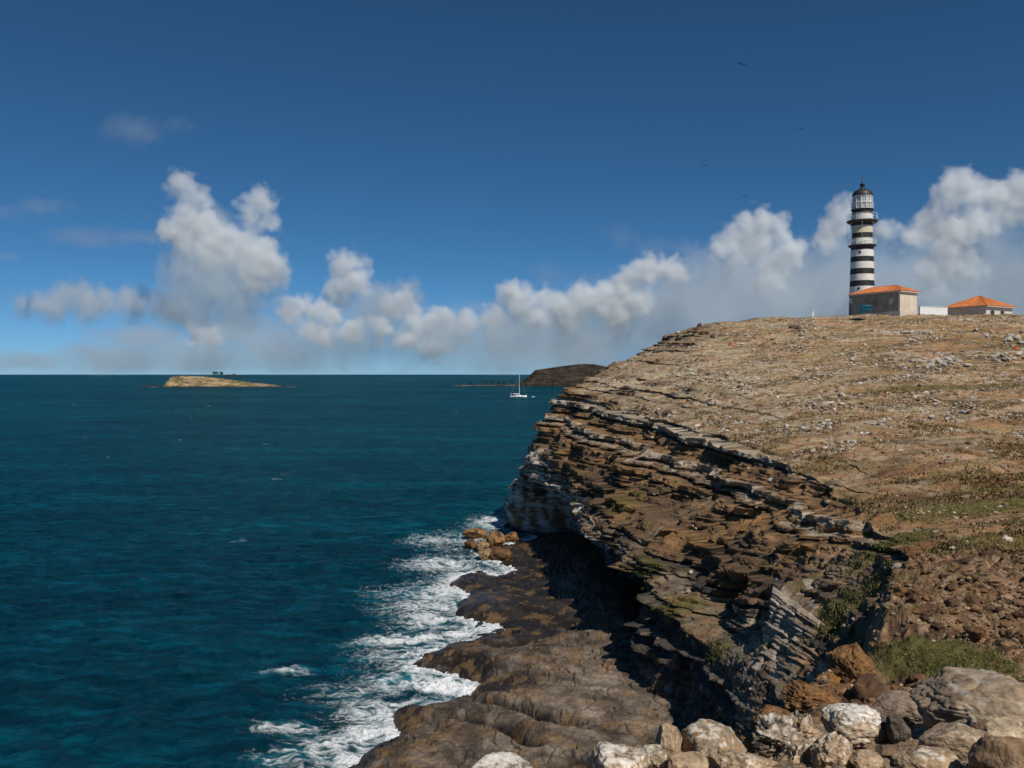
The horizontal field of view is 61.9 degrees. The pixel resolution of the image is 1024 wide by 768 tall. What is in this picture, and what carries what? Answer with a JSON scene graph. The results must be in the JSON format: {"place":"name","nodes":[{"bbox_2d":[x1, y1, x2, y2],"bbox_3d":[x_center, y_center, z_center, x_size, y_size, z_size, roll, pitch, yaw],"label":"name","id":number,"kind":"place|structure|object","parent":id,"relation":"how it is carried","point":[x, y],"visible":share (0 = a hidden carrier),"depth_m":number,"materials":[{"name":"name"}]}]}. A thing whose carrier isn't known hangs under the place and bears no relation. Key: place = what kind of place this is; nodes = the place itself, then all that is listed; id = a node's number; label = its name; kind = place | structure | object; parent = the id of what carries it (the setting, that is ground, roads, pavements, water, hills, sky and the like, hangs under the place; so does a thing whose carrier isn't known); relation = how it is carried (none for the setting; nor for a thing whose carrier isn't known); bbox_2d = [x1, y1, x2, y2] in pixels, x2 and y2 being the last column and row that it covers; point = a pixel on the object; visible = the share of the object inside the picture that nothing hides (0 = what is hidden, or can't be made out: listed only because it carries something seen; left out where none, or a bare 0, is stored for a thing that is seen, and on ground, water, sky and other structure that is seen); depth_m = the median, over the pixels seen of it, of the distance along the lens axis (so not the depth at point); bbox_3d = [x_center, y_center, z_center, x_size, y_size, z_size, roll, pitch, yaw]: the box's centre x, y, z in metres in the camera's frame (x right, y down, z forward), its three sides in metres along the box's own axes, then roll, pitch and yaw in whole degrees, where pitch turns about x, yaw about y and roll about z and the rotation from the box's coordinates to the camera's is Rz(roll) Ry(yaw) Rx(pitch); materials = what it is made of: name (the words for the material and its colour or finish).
{"place":"outdoors","nodes":[
{"label":"outdoors","id":0,"kind":"place"},
{"bbox_2d":[163,376,282,386],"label":"island","id":1,"kind":"structure","parent":0,"point":[190,381],"depth_m":1359.78,"materials":[{"name":"beige stone"}]},
{"bbox_2d":[0,375,565,767],"bbox_3d":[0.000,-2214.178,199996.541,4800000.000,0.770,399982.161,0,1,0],"label":"sea","id":2,"kind":"structure","parent":0,"point":[227,577],"depth_m":93.98,"materials":[{"name":"liquid"}]},
{"bbox_2d":[140,385,163,386],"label":"reef","id":3,"kind":"object","parent":2,"relation":"in","point":[152,386],"visible":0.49,"depth_m":1373.77},
{"bbox_2d":[464,539,475,548],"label":"boulder","id":4,"kind":"object","parent":2,"relation":"in","point":[469,543],"visible":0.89,"depth_m":97.36,"materials":[{"name":"stone"}]},
{"bbox_2d":[462,528,487,538],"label":"boulder","id":5,"kind":"object","parent":2,"relation":"in","point":[475,533],"visible":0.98,"depth_m":103.44,"materials":[{"name":"stone"}]},
{"bbox_2d":[510,380,526,396],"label":"sailboat","id":6,"kind":"object","parent":2,"relation":"on","point":[519,395],"visible":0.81,"depth_m":749.52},
{"bbox_2d":[455,385,518,385],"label":"sand spit","id":7,"kind":"structure","parent":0,"point":[487,385],"depth_m":1432.58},
{"bbox_2d":[0,0,1023,374],"label":"sky","id":8,"kind":"structure","parent":0,"point":[188,187],"materials":[{"name":"blue"}]},
{"bbox_2d":[348,533,688,767],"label":"rock shelf","id":9,"kind":"object","parent":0,"point":[551,668],"visible":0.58,"depth_m":53.21,"materials":[{"name":"stone"}]},
{"bbox_2d":[475,539,489,549],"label":"boulder","id":10,"kind":"object","parent":9,"relation":"on","point":[481,544],"visible":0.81,"depth_m":95.56,"materials":[{"name":"stone"}]},
{"bbox_2d":[478,549,490,560],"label":"boulder","id":11,"kind":"object","parent":9,"relation":"on","point":[484,554],"visible":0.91,"depth_m":91.48,"materials":[{"name":"stone"}]},
{"bbox_2d":[486,530,505,547],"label":"boulder","id":12,"kind":"object","parent":9,"relation":"on","point":[495,538],"visible":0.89,"depth_m":98.07,"materials":[{"name":"stone"}]},
{"bbox_2d":[489,546,511,559],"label":"boulder","id":13,"kind":"object","parent":9,"relation":"on","point":[498,553],"visible":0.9,"depth_m":91.11,"materials":[{"name":"stone"}]},
{"bbox_2d":[505,532,520,542],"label":"boulder","id":14,"kind":"object","parent":9,"relation":"on","point":[513,537],"visible":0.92,"depth_m":100.88,"materials":[{"name":"stone"}]},
{"bbox_2d":[518,364,606,386],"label":"island","id":15,"kind":"structure","parent":0,"point":[566,376],"depth_m":1426.32,"materials":[{"name":"brown stone"}]},
{"bbox_2d":[503,313,1023,735],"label":"headland","id":16,"kind":"structure","parent":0,"point":[671,660],"depth_m":66.67,"materials":[{"name":"stone"}]},
{"bbox_2d":[532,313,1023,767],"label":"loose stones","id":17,"kind":"object","parent":16,"relation":"on","point":[844,690],"visible":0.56,"depth_m":56.91,"materials":[{"name":"grey stone"}]},
{"bbox_2d":[540,353,1023,711],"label":"grass","id":18,"kind":"structure","parent":16,"relation":"on","point":[966,665],"depth_m":37.81,"materials":[{"name":"green plant"}]},
{"bbox_2d":[734,569,832,737],"bbox_3d":[14.745,14.415,38.493,9.663,10.246,14.098,0,1,0],"label":"rock slab","id":19,"kind":"object","parent":16,"relation":"on","point":[791,609],"visible":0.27,"depth_m":39.26,"materials":[{"name":"stone"}]},
{"bbox_2d":[592,313,1023,562],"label":"dry scrub","id":20,"kind":"object","parent":16,"relation":"on","point":[858,504],"visible":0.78,"depth_m":65.12,"materials":[{"name":"brown plant"}]},
{"bbox_2d":[848,303,851,314],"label":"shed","id":21,"kind":"structure","parent":16,"relation":"on","point":[850,308],"depth_m":150.01,"materials":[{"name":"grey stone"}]},
{"bbox_2d":[847,174,877,302],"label":"lighthouse","id":22,"kind":"object","parent":16,"relation":"on","point":[862,221],"visible":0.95,"depth_m":150.19,"materials":[{"name":"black paint"}]},
{"bbox_2d":[858,305,871,312],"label":"water tub","id":23,"kind":"object","parent":16,"relation":"on","point":[865,309],"visible":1,"depth_m":134.63,"materials":[{"name":"blue plastic"}]},
{"bbox_2d":[848,285,920,315],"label":"house","id":24,"kind":"structure","parent":16,"relation":"on","point":[893,300],"depth_m":140.18,"materials":[{"name":"grey stone"}]},
{"bbox_2d":[892,563,901,568],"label":"rock","id":25,"kind":"object","parent":16,"relation":"on","point":[896,565],"visible":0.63,"depth_m":35.80,"materials":[{"name":"stone"}]},
{"bbox_2d":[918,306,947,314],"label":"yard wall","id":26,"kind":"structure","parent":16,"relation":"on","point":[929,310],"depth_m":141.84,"materials":[{"name":"white paint"}]},
{"bbox_2d":[953,359,962,362],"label":"rock","id":27,"kind":"object","parent":16,"relation":"on","point":[958,360],"visible":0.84,"depth_m":99.80,"materials":[{"name":"stone"}]},
{"bbox_2d":[945,296,1016,314],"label":"house","id":28,"kind":"structure","parent":16,"relation":"on","point":[979,304],"depth_m":152.74,"materials":[{"name":"tile"}]},
{"bbox_2d":[1014,351,1022,355],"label":"rock","id":29,"kind":"object","parent":16,"relation":"on","point":[1020,353],"visible":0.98,"depth_m":105.02,"materials":[{"name":"stone"}]},
{"bbox_2d":[751,553,1023,767],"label":"foreground slope","id":30,"kind":"structure","parent":0,"point":[884,627],"depth_m":22.34,"materials":[{"name":"stone"}]},
{"bbox_2d":[472,752,531,767],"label":"boulder","id":31,"kind":"object","parent":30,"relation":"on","point":[502,760],"visible":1,"depth_m":8.70,"materials":[{"name":"stone"}]},
{"bbox_2d":[586,741,650,767],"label":"boulder","id":32,"kind":"object","parent":30,"relation":"on","point":[605,754],"visible":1,"depth_m":8.65,"materials":[{"name":"stone"}]},
{"bbox_2d":[637,744,668,767],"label":"boulder","id":33,"kind":"object","parent":30,"relation":"on","point":[657,754],"visible":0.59,"depth_m":8.79,"materials":[{"name":"stone"}]},
{"bbox_2d":[655,723,681,754],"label":"boulder","id":34,"kind":"object","parent":30,"relation":"on","point":[669,738],"visible":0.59,"depth_m":9.76,"materials":[{"name":"stone"}]},
{"bbox_2d":[667,751,708,767],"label":"boulder","id":35,"kind":"object","parent":30,"relation":"on","point":[691,759],"visible":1,"depth_m":8.58,"materials":[{"name":"stone"}]},
{"bbox_2d":[680,719,746,763],"bbox_3d":[2.337,4.195,9.825,0.762,0.528,0.791,0,1,0],"label":"boulder","id":36,"kind":"object","parent":30,"relation":"on","point":[705,737],"visible":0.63,"depth_m":9.71,"materials":[{"name":"stone"}]},
{"bbox_2d":[707,748,778,767],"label":"boulder","id":37,"kind":"object","parent":30,"relation":"on","point":[727,758],"visible":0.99,"depth_m":8.69,"materials":[{"name":"stone"}]},
{"bbox_2d":[738,733,755,753],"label":"boulder","id":38,"kind":"object","parent":30,"relation":"on","point":[746,739],"visible":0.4,"depth_m":10.94,"materials":[{"name":"stone"}]},
{"bbox_2d":[749,704,789,732],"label":"boulder","id":39,"kind":"object","parent":30,"relation":"on","point":[766,709],"visible":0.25,"depth_m":13.45,"materials":[{"name":"stone"}]},
{"bbox_2d":[751,711,803,760],"bbox_3d":[3.351,4.493,10.708,0.620,0.611,0.655,0,1,25],"label":"boulder","id":40,"kind":"object","parent":30,"relation":"on","point":[775,735],"visible":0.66,"depth_m":10.56,"materials":[{"name":"stone"}]},
{"bbox_2d":[777,734,815,763],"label":"boulder","id":41,"kind":"object","parent":30,"relation":"on","point":[797,751],"visible":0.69,"depth_m":9.57,"materials":[{"name":"stone"}]},
{"bbox_2d":[777,710,821,739],"bbox_3d":[3.684,4.475,10.972,0.598,0.524,0.466,0,1,0],"label":"boulder","id":42,"kind":"object","parent":30,"relation":"on","point":[804,725],"visible":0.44,"depth_m":10.87,"materials":[{"name":"stone"}]},
{"bbox_2d":[781,679,839,713],"bbox_3d":[5.209,5.509,14.827,0.980,0.627,0.757,0,1,0],"label":"boulder","id":43,"kind":"object","parent":30,"relation":"on","point":[801,697],"visible":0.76,"depth_m":14.71,"materials":[{"name":"stone"}]},
{"bbox_2d":[818,684,841,691],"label":"rock","id":44,"kind":"object","parent":30,"relation":"on","point":[831,687],"visible":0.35,"depth_m":15.20,"materials":[{"name":"stone"}]},
{"bbox_2d":[810,731,855,767],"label":"boulder","id":45,"kind":"object","parent":30,"relation":"on","point":[831,749],"visible":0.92,"depth_m":9.12,"materials":[{"name":"stone"}]},
{"bbox_2d":[820,703,880,747],"bbox_3d":[4.474,4.493,11.239,0.783,0.547,0.720,0,1,0],"label":"boulder","id":46,"kind":"object","parent":30,"relation":"on","point":[856,726],"visible":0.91,"depth_m":10.99,"materials":[{"name":"stone"}]},
{"bbox_2d":[825,642,876,681],"bbox_3d":[6.868,5.796,17.256,0.870,1.044,1.105,0,1,0],"label":"boulder","id":47,"kind":"object","parent":30,"relation":"on","point":[853,661],"visible":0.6,"depth_m":17.08,"materials":[{"name":"stone"}]},
{"bbox_2d":[850,749,883,767],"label":"boulder","id":48,"kind":"object","parent":30,"relation":"on","point":[863,758],"visible":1,"depth_m":8.97,"materials":[{"name":"stone"}]},
{"bbox_2d":[853,673,890,702],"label":"rock","id":49,"kind":"object","parent":30,"relation":"on","point":[870,685],"visible":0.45,"depth_m":14.57,"materials":[{"name":"stone"}]},
{"bbox_2d":[875,716,890,743],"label":"boulder","id":50,"kind":"object","parent":30,"relation":"on","point":[881,737],"visible":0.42,"depth_m":11.56,"materials":[{"name":"stone"}]},
{"bbox_2d":[875,744,895,757],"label":"boulder","id":51,"kind":"object","parent":30,"relation":"on","point":[885,751],"visible":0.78,"depth_m":9.59,"materials":[{"name":"stone"}]},
{"bbox_2d":[871,690,922,725],"bbox_3d":[5.992,4.982,13.064,0.949,0.515,0.772,0,1,0],"label":"boulder","id":52,"kind":"object","parent":30,"relation":"on","point":[902,704],"visible":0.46,"depth_m":12.90,"materials":[{"name":"stone"}]},
{"bbox_2d":[885,715,911,742],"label":"boulder","id":53,"kind":"object","parent":30,"relation":"on","point":[898,729],"visible":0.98,"depth_m":11.35,"materials":[{"name":"stone"}]},
{"bbox_2d":[893,585,908,593],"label":"rock","id":54,"kind":"object","parent":30,"relation":"on","point":[898,588],"visible":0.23,"depth_m":26.73,"materials":[{"name":"stone"}]},
{"bbox_2d":[907,594,920,603],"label":"rock","id":55,"kind":"object","parent":30,"relation":"on","point":[912,597],"visible":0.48,"depth_m":23.63,"materials":[{"name":"stone"}]},
{"bbox_2d":[906,588,922,597],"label":"rock","id":56,"kind":"object","parent":30,"relation":"on","point":[911,591],"visible":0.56,"depth_m":26.07,"materials":[{"name":"stone"}]},
{"bbox_2d":[915,604,927,613],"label":"rock","id":57,"kind":"object","parent":30,"relation":"on","point":[922,608],"visible":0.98,"depth_m":22.95,"materials":[{"name":"stone"}]},
{"bbox_2d":[890,745,963,767],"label":"boulder","id":58,"kind":"object","parent":30,"relation":"on","point":[921,756],"visible":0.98,"depth_m":9.12,"materials":[{"name":"stone"}]},
{"bbox_2d":[920,588,937,595],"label":"rock","id":59,"kind":"object","parent":30,"relation":"on","point":[928,591],"visible":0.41,"depth_m":26.21,"materials":[{"name":"stone"}]},
{"bbox_2d":[938,561,959,567],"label":"rock","id":60,"kind":"object","parent":30,"relation":"on","point":[956,565],"visible":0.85,"depth_m":29.68,"materials":[{"name":"stone"}]},
{"bbox_2d":[918,722,983,759],"bbox_3d":[5.289,4.326,10.303,0.747,0.458,0.618,0,1,20],"label":"boulder","id":61,"kind":"object","parent":30,"relation":"on","point":[957,739],"visible":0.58,"depth_m":10.08,"materials":[{"name":"stone"}]},
{"bbox_2d":[943,598,959,606],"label":"rock","id":62,"kind":"object","parent":30,"relation":"on","point":[950,602],"visible":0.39,"depth_m":23.31,"materials":[{"name":"stone"}]},
{"bbox_2d":[946,582,956,589],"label":"rock","id":63,"kind":"object","parent":30,"relation":"on","point":[951,586],"visible":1,"depth_m":26.86,"materials":[{"name":"stone"}]},
{"bbox_2d":[952,552,969,557],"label":"rock","id":64,"kind":"object","parent":30,"relation":"on","point":[961,554],"visible":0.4,"depth_m":32.11,"materials":[{"name":"stone"}]},
{"bbox_2d":[954,565,975,574],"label":"rock","id":65,"kind":"object","parent":30,"relation":"on","point":[964,569],"visible":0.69,"depth_m":28.76,"materials":[{"name":"stone"}]},
{"bbox_2d":[909,666,1023,728],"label":"boulder","id":66,"kind":"object","parent":30,"relation":"on","point":[949,694],"visible":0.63,"depth_m":11.28,"materials":[{"name":"stone"}]},
{"bbox_2d":[963,626,985,638],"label":"rock","id":67,"kind":"object","parent":30,"relation":"on","point":[977,632],"visible":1,"depth_m":21.12,"materials":[{"name":"stone"}]},
{"bbox_2d":[964,594,989,604],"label":"rock","id":68,"kind":"object","parent":30,"relation":"on","point":[973,599],"visible":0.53,"depth_m":24.44,"materials":[{"name":"stone"}]},
{"bbox_2d":[971,556,983,561],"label":"rock","id":69,"kind":"object","parent":30,"relation":"on","point":[975,558],"visible":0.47,"depth_m":31.32,"materials":[{"name":"stone"}]},
{"bbox_2d":[978,550,1002,556],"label":"rock","id":70,"kind":"object","parent":30,"relation":"on","point":[985,553],"visible":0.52,"depth_m":31.70,"materials":[{"name":"stone"}]},
{"bbox_2d":[977,572,1005,586],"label":"rock","id":71,"kind":"object","parent":30,"relation":"on","point":[992,579],"visible":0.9,"depth_m":27.47,"materials":[{"name":"stone"}]},
{"bbox_2d":[964,713,1023,737],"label":"boulder","id":72,"kind":"object","parent":30,"relation":"on","point":[986,726],"visible":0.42,"depth_m":10.41,"materials":[{"name":"stone"}]},
{"bbox_2d":[968,735,1023,767],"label":"boulder","id":73,"kind":"object","parent":30,"relation":"on","point":[991,751],"visible":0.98,"depth_m":8.49,"materials":[{"name":"stone"}]},
{"bbox_2d":[992,637,1018,646],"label":"rock","id":74,"kind":"object","parent":30,"relation":"on","point":[1003,641],"visible":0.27,"depth_m":19.05,"materials":[{"name":"stone"}]},
{"bbox_2d":[1004,628,1017,638],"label":"rock","id":75,"kind":"object","parent":30,"relation":"on","point":[1008,633],"visible":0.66,"depth_m":20.39,"materials":[{"name":"stone"}]},
{"bbox_2d":[1011,611,1023,617],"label":"rock","id":76,"kind":"object","parent":30,"relation":"on","point":[1017,614],"visible":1,"depth_m":22.08,"materials":[{"name":"stone"}]}
]}

